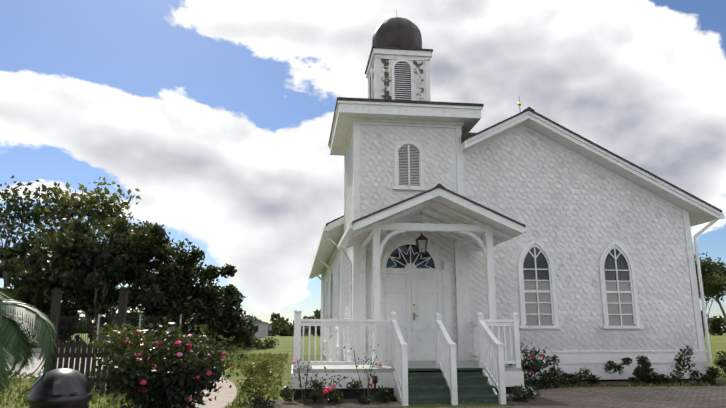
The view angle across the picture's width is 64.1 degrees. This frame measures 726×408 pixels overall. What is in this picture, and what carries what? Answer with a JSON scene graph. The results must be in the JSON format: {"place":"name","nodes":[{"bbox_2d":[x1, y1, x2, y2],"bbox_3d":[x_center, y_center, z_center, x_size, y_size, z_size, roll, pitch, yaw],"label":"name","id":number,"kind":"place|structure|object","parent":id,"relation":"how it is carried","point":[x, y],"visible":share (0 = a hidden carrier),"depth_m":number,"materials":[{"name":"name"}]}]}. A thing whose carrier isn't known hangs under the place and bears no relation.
{"place":"outdoors","nodes":[
{"label":"outdoors","id":0,"kind":"place"},
{"bbox_2d":[5,352,102,377],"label":"lane gravel","id":1,"kind":"structure","parent":0,"point":[31,370],"depth_m":20.65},
{"bbox_2d":[188,325,317,334],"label":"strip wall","id":2,"kind":"structure","parent":0,"point":[269,326],"depth_m":158.88,"materials":[{"name":"grey"}]},
{"bbox_2d":[252,323,267,337],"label":"shed walls","id":3,"kind":"structure","parent":0,"point":[262,332],"depth_m":98.63,"materials":[{"name":"grey wood"}]},
{"bbox_2d":[247,318,266,322],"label":"shed roof","id":4,"kind":"structure","parent":3,"relation":"on","point":[257,321],"depth_m":98.52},
{"bbox_2d":[326,264,339,327],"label":"nave side window panes","id":5,"kind":"object","parent":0,"point":[338,291],"visible":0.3,"depth_m":19.91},
{"bbox_2d":[0,333,725,407],"bbox_3d":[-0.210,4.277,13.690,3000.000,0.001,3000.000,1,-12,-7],"label":"lawn","id":6,"kind":"structure","parent":0,"point":[717,344],"depth_m":21.30,"materials":[{"name":"green plant"}]},
{"bbox_2d":[0,289,56,400],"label":"palm","id":7,"kind":"object","parent":6,"relation":"on","point":[16,317],"visible":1,"depth_m":5.46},
{"bbox_2d":[0,175,61,289],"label":"tree","id":8,"kind":"object","parent":6,"relation":"on","point":[14,199],"depth_m":52.11,"materials":[{"name":"green plant"}]},
{"bbox_2d":[4,348,103,351],"bbox_3d":[-41.990,8.283,32.530,61.500,0.200,0.240,1,-12,-7],"label":"fence rail","id":9,"kind":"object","parent":6,"relation":"on","point":[38,350],"depth_m":35.09,"materials":[{"name":"white wood"}]},
{"bbox_2d":[27,368,92,407],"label":"trash can","id":10,"kind":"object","parent":6,"relation":"on","point":[40,395],"depth_m":6.21,"materials":[{"name":"black plastic"}]},
{"bbox_2d":[53,377,79,394],"bbox_3d":[-3.192,1.956,6.234,0.260,0.170,0.082,9,-15,-36],"label":"litter bin dome top flap","id":11,"kind":"object","parent":10,"relation":"attached to","point":[56,386],"visible":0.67,"depth_m":6.21,"materials":[{"name":"black plastic"}]},
{"bbox_2d":[6,177,141,345],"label":"tree","id":12,"kind":"object","parent":6,"relation":"on","point":[91,203],"depth_m":48.15,"materials":[{"name":"green plant"}]},
{"bbox_2d":[52,338,113,392],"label":"gate pickets","id":13,"kind":"object","parent":6,"relation":"on","point":[77,355],"visible":0.4,"depth_m":12.14,"materials":[{"name":"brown wood"}]},
{"bbox_2d":[44,291,129,392],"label":"tall gate posts","id":14,"kind":"object","parent":6,"relation":"on","point":[56,306],"visible":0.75,"depth_m":12.30,"materials":[{"name":"brown wood"}]},
{"bbox_2d":[4,316,179,347],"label":"iron fence bars","id":15,"kind":"object","parent":6,"relation":"on","point":[109,317],"visible":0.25,"depth_m":35.76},
{"bbox_2d":[11,314,181,346],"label":"iron fence posts","id":16,"kind":"object","parent":6,"relation":"on","point":[139,324],"visible":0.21,"depth_m":35.96,"materials":[{"name":"grey metal"}]},
{"bbox_2d":[0,205,212,345],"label":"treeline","id":17,"kind":"object","parent":6,"relation":"on","point":[107,310],"depth_m":50.05,"materials":[{"name":"green plant"}]},
{"bbox_2d":[0,213,252,341],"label":"tree","id":18,"kind":"object","parent":6,"relation":"on","point":[165,296],"depth_m":37.40,"materials":[{"name":"green plant"}]},
{"bbox_2d":[79,365,236,407],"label":"path","id":19,"kind":"structure","parent":6,"relation":"on","point":[226,394],"depth_m":11.40,"materials":[{"name":"beige concrete"}]},
{"bbox_2d":[89,317,247,407],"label":"rose bush leaves","id":20,"kind":"object","parent":6,"relation":"on","point":[169,358],"visible":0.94,"depth_m":7.60,"materials":[{"name":"green plant"}]},
{"bbox_2d":[115,336,223,407],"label":"rose bush stems","id":21,"kind":"object","parent":6,"relation":"on","point":[161,378],"visible":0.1,"depth_m":7.67,"materials":[{"name":"brown"}]},
{"bbox_2d":[118,328,225,401],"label":"roses","id":22,"kind":"object","parent":21,"relation":"attached to","point":[179,354],"visible":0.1,"depth_m":7.62,"materials":[{"name":"pink plant"}]},
{"bbox_2d":[141,315,279,349],"bbox_3d":[-9.804,9.187,38.968,9.930,3.722,4.611,12,-17,-44],"label":"hedge shrub","id":23,"kind":"object","parent":6,"relation":"on","point":[256,342],"visible":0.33,"depth_m":38.75,"materials":[{"name":"green plant"}]},
{"bbox_2d":[236,352,278,407],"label":"round shrub","id":24,"kind":"object","parent":6,"relation":"on","point":[258,400],"visible":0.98,"depth_m":9.98,"materials":[{"name":"green plant"}]},
{"bbox_2d":[0,352,725,407],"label":"grass tufts","id":25,"kind":"object","parent":6,"relation":"on","point":[241,393],"visible":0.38,"depth_m":13.27,"materials":[{"name":"green plant"}]},
{"bbox_2d":[26,309,725,333],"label":"treeline","id":26,"kind":"object","parent":6,"relation":"on","point":[274,316],"visible":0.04,"depth_m":236.62,"materials":[{"name":"green plant"}]},
{"bbox_2d":[293,360,521,372],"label":"porch floor","id":27,"kind":"structure","parent":6,"relation":"on","point":[388,368],"depth_m":11.38,"materials":[{"name":"paint"}]},
{"bbox_2d":[400,368,498,404],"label":"stair treads","id":28,"kind":"object","parent":6,"relation":"on","point":[424,387],"visible":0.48,"depth_m":10.53,"materials":[{"name":"green paint"}]},
{"bbox_2d":[184,311,725,335],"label":"treeline","id":29,"kind":"object","parent":6,"relation":"on","point":[285,328],"visible":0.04,"depth_m":130.31,"materials":[{"name":"green plant"}]},
{"bbox_2d":[252,380,725,407],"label":"bed mulch","id":30,"kind":"object","parent":6,"relation":"on","point":[351,403],"visible":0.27,"depth_m":10.14,"materials":[{"name":"brown soil"}]},
{"bbox_2d":[297,360,308,402],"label":"plant stems","id":31,"kind":"object","parent":30,"relation":"on","point":[300,381],"visible":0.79,"depth_m":10.34,"materials":[{"name":"brown"}]},
{"bbox_2d":[288,359,315,397],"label":"rose bush leaves","id":32,"kind":"object","parent":31,"relation":"attached to","point":[302,377],"visible":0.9,"depth_m":10.41,"materials":[{"name":"green plant"}]},
{"bbox_2d":[299,366,351,402],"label":"rose bush leaves","id":33,"kind":"object","parent":30,"relation":"on","point":[333,390],"visible":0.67,"depth_m":10.20,"materials":[{"name":"green plant"}]},
{"bbox_2d":[310,377,342,403],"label":"rose bush canes","id":34,"kind":"object","parent":30,"relation":"on","point":[322,401],"visible":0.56,"depth_m":10.15,"materials":[{"name":"brown"}]},
{"bbox_2d":[322,383,336,393],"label":"rose blossoms","id":35,"kind":"object","parent":34,"relation":"on","point":[326,390],"visible":0.85,"depth_m":10.12,"materials":[{"name":"pink plant"}]},
{"bbox_2d":[279,378,397,404],"bbox_3d":[-0.414,3.409,10.323,2.168,0.593,0.800,1,-12,-7],"label":"shrub bed","id":36,"kind":"object","parent":30,"relation":"on","point":[287,393],"visible":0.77,"depth_m":10.22,"materials":[{"name":"green plant"}]},
{"bbox_2d":[354,352,376,401],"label":"plant stems","id":37,"kind":"object","parent":30,"relation":"on","point":[367,377],"visible":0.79,"depth_m":10.44,"materials":[{"name":"brown"}]},
{"bbox_2d":[343,344,381,391],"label":"rose bush leaves","id":38,"kind":"object","parent":37,"relation":"attached to","point":[363,367],"visible":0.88,"depth_m":10.50,"materials":[{"name":"green plant"}]},
{"bbox_2d":[372,375,377,400],"bbox_3d":[0.219,3.371,10.590,0.095,0.450,0.100,1,-12,-7],"label":"path light","id":39,"kind":"object","parent":30,"relation":"on","point":[376,380],"visible":0.69,"depth_m":10.59,"materials":[{"name":"grey metal"}]},
{"bbox_2d":[507,384,539,401],"bbox_3d":[2.933,3.497,10.648,0.475,0.370,0.715,-10,-16,39],"label":"shrub bed","id":40,"kind":"object","parent":30,"relation":"on","point":[522,395],"visible":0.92,"depth_m":10.63,"materials":[{"name":"green plant"}]},
{"bbox_2d":[506,387,535,396],"bbox_3d":[3.042,3.683,11.366,0.640,0.150,0.220,1,-12,-7],"label":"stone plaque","id":41,"kind":"object","parent":40,"relation":"attached to","point":[507,395],"visible":0.1,"depth_m":11.29,"materials":[{"name":"grey stone"}]},
{"bbox_2d":[520,343,564,389],"bbox_3d":[3.849,3.606,12.938,1.772,1.176,1.061,7,-14,-28],"label":"rose shrub","id":42,"kind":"object","parent":30,"relation":"on","point":[550,375],"visible":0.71,"depth_m":12.88,"materials":[{"name":"green plant"}]},
{"bbox_2d":[574,368,601,383],"bbox_3d":[5.338,4.176,13.763,0.723,0.596,0.594,1,-12,-7],"label":"foundation shrub","id":43,"kind":"object","parent":30,"relation":"on","point":[591,378],"visible":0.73,"depth_m":13.77,"materials":[{"name":"green plant"}]},
{"bbox_2d":[603,355,659,384],"bbox_3d":[6.466,4.008,13.794,1.484,0.814,0.751,4,-13,-19],"label":"foundation shrub","id":44,"kind":"object","parent":30,"relation":"on","point":[642,373],"visible":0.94,"depth_m":13.73,"materials":[{"name":"green plant"}]},
{"bbox_2d":[549,372,716,385],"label":"groundcover plants","id":45,"kind":"object","parent":30,"relation":"on","point":[574,379],"visible":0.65,"depth_m":13.67,"materials":[{"name":"green plant"}]},
{"bbox_2d":[658,346,703,382],"bbox_3d":[7.672,3.950,13.979,1.124,1.075,0.694,5,-13,-20],"label":"foundation shrub","id":46,"kind":"object","parent":30,"relation":"on","point":[678,361],"visible":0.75,"depth_m":13.95,"materials":[{"name":"green plant"}]},
{"bbox_2d":[703,350,725,380],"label":"foundation shrub","id":47,"kind":"object","parent":30,"relation":"on","point":[714,372],"visible":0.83,"depth_m":13.96,"materials":[{"name":"green plant"}]},
{"bbox_2d":[525,379,695,381],"bbox_3d":[3.201,6.200,23.470,8.860,0.510,18.760,1,-12,-7],"label":"foundation","id":48,"kind":"object","parent":6,"relation":"on","point":[618,380],"depth_m":14.69,"materials":[{"name":"grey concrete"}]},
{"bbox_2d":[329,100,482,360],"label":"tower trim","id":49,"kind":"structure","parent":48,"relation":"on","point":[350,117],"depth_m":14.93,"materials":[{"name":"white wood"}]},
{"bbox_2d":[366,48,431,100],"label":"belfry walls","id":50,"kind":"structure","parent":49,"relation":"on","point":[396,54],"depth_m":16.29,"materials":[{"name":"white wood"}]},
{"bbox_2d":[373,59,423,100],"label":"belfry wall shingles","id":51,"kind":"object","parent":50,"relation":"attached to","point":[418,64],"visible":0.33,"depth_m":16.20,"materials":[{"name":"white wood"}]},
{"bbox_2d":[365,46,432,73],"bbox_3d":[1.017,-4.190,17.126,1.740,0.050,1.740,1,-12,-7],"label":"belfry roof edge","id":52,"kind":"object","parent":50,"relation":"on","point":[400,48],"visible":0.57,"depth_m":16.31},
{"bbox_2d":[372,17,421,48],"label":"dome","id":53,"kind":"structure","parent":52,"relation":"on","point":[398,32],"depth_m":16.63,"materials":[{"name":"grey metal"}]},
{"bbox_2d":[368,58,430,100],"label":"belfry trim","id":54,"kind":"structure","parent":50,"relation":"attached to","point":[375,82],"depth_m":16.19,"materials":[{"name":"white wood"}]},
{"bbox_2d":[328,97,483,145],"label":"tower roof shingles","id":55,"kind":"object","parent":49,"relation":"on","point":[409,101],"visible":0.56,"depth_m":14.87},
{"bbox_2d":[369,238,453,360],"bbox_3d":[1.188,2.308,14.220,2.080,2.975,0.130,1,-12,-7],"label":"door surround and leaves","id":56,"kind":"object","parent":49,"relation":"attached to","point":[427,292],"visible":0.83,"depth_m":14.24,"materials":[{"name":"white wood"}]},
{"bbox_2d":[386,244,434,267],"bbox_3d":[1.183,1.317,14.479,1.240,0.620,0.001,1,-12,-7],"label":"fanlight window","id":57,"kind":"structure","parent":56,"relation":"in","point":[403,248],"depth_m":14.47,"materials":[{"name":"glass"}]},
{"bbox_2d":[309,213,724,367],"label":"gutter downspout","id":58,"kind":"object","parent":48,"relation":"on","point":[341,260],"visible":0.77,"depth_m":17.95,"materials":[{"name":"white metal"}]},
{"bbox_2d":[463,124,697,350],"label":"nave walls","id":59,"kind":"structure","parent":48,"relation":"on","point":[555,144],"depth_m":15.30,"materials":[{"name":"white wood"}]},
{"bbox_2d":[321,230,343,345],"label":"nave clapboards","id":60,"kind":"object","parent":59,"relation":"attached to","point":[333,260],"visible":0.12,"depth_m":22.75,"materials":[{"name":"white wood"}]},
{"bbox_2d":[320,346,706,379],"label":"foundation skirt boards","id":61,"kind":"object","parent":59,"relation":"attached to","point":[598,369],"visible":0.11,"depth_m":14.61,"materials":[{"name":"white wood"}]},
{"bbox_2d":[311,111,720,278],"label":"roof trim","id":62,"kind":"structure","parent":59,"relation":"on","point":[700,212],"depth_m":15.41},
{"bbox_2d":[325,107,721,225],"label":"nave roof shingles","id":63,"kind":"object","parent":62,"relation":"on","point":[465,136],"visible":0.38,"depth_m":15.33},
{"bbox_2d":[464,130,697,350],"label":"nave front shingles","id":64,"kind":"object","parent":59,"relation":"attached to","point":[579,342],"visible":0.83,"depth_m":15.26,"materials":[{"name":"white wood"}]},
{"bbox_2d":[462,152,706,363],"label":"nave trim","id":65,"kind":"structure","parent":59,"relation":"attached to","point":[589,357],"depth_m":14.88,"materials":[{"name":"white wood"}]},
{"bbox_2d":[523,247,634,325],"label":"arched windows","id":66,"kind":"structure","parent":65,"relation":"in","point":[545,308],"depth_m":14.94,"materials":[{"name":"glass"}]},
{"bbox_2d":[694,252,725,338],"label":"myrtle tree","id":67,"kind":"object","parent":6,"relation":"on","point":[713,281],"depth_m":30.62,"materials":[{"name":"green plant"}]},
{"bbox_2d":[699,257,725,322],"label":"tree","id":68,"kind":"object","parent":6,"relation":"on","point":[723,266],"depth_m":47.59,"materials":[{"name":"green plant"}]},
{"bbox_2d":[0,0,725,324],"label":"sky","id":69,"kind":"structure","parent":0,"point":[220,113],"materials":[{"name":"white"}]},
{"bbox_2d":[345,125,457,351],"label":"tower walls","id":70,"kind":"structure","parent":0,"point":[453,175],"depth_m":14.97,"materials":[{"name":"white wood"}]},
{"bbox_2d":[344,127,456,350],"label":"tower wall shingles","id":71,"kind":"object","parent":70,"relation":"attached to","point":[433,154],"visible":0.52,"depth_m":14.99,"materials":[{"name":"white wood"}]},
{"bbox_2d":[394,62,410,99],"bbox_3d":[1.017,-3.162,16.902,1.508,1.405,1.508,1,-12,-7],"label":"louvered vent","id":72,"kind":"object","parent":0,"point":[406,69],"visible":0.15,"depth_m":16.20,"materials":[{"name":"grey wood"}]},
{"bbox_2d":[293,309,520,405],"bbox_3d":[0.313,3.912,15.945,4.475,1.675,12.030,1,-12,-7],"label":"porch railing","id":73,"kind":"object","parent":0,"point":[505,346],"visible":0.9,"depth_m":11.06,"materials":[{"name":"white wood"}]},
{"bbox_2d":[294,372,519,399],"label":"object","id":74,"kind":"object","parent":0,"point":[349,395],"depth_m":10.89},
{"bbox_2d":[398,145,418,185],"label":"window shutters","id":75,"kind":"object","parent":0,"point":[407,164],"visible":0.35,"depth_m":15.01,"materials":[{"name":"grey wood"}]},
{"bbox_2d":[291,188,526,388],"bbox_3d":[0.832,1.886,12.785,4.695,3.887,3.150,1,-12,-7],"label":"porch","id":76,"kind":"object","parent":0,"point":[460,221],"visible":0.9,"depth_m":12.11,"materials":[{"name":"white wood"}]},
{"bbox_2d":[415,231,427,254],"bbox_3d":[1.338,0.652,13.275,0.247,1.047,0.247,1,-12,-7],"label":"porch lantern","id":77,"kind":"object","parent":76,"relation":"hanging from","point":[422,244],"depth_m":13.12,"materials":[{"name":"black metal"}]},
{"bbox_2d":[352,183,524,226],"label":"porch roof shingles","id":78,"kind":"object","parent":76,"relation":"on","point":[439,185],"visible":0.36,"depth_m":11.70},
{"bbox_2d":[421,386,725,407],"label":"brick pavement","id":79,"kind":"structure","parent":0,"point":[621,397],"depth_m":11.08,"materials":[{"name":"brown brick"}]},
{"bbox_2d":[509,347,545,386],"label":"rose bush canes","id":80,"kind":"object","parent":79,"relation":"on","point":[530,367],"visible":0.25,"depth_m":12.54,"materials":[{"name":"brown"}]},
{"bbox_2d":[508,342,551,381],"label":"rose bush leaves","id":81,"kind":"object","parent":80,"relation":"attached to","point":[531,363],"visible":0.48,"depth_m":12.49,"materials":[{"name":"green plant"}]},
{"bbox_2d":[381,385,719,407],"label":"fallen leaves","id":82,"kind":"object","parent":79,"relation":"on","point":[627,392],"visible":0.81,"depth_m":12.49,"materials":[{"name":"brown plant"}]}
]}

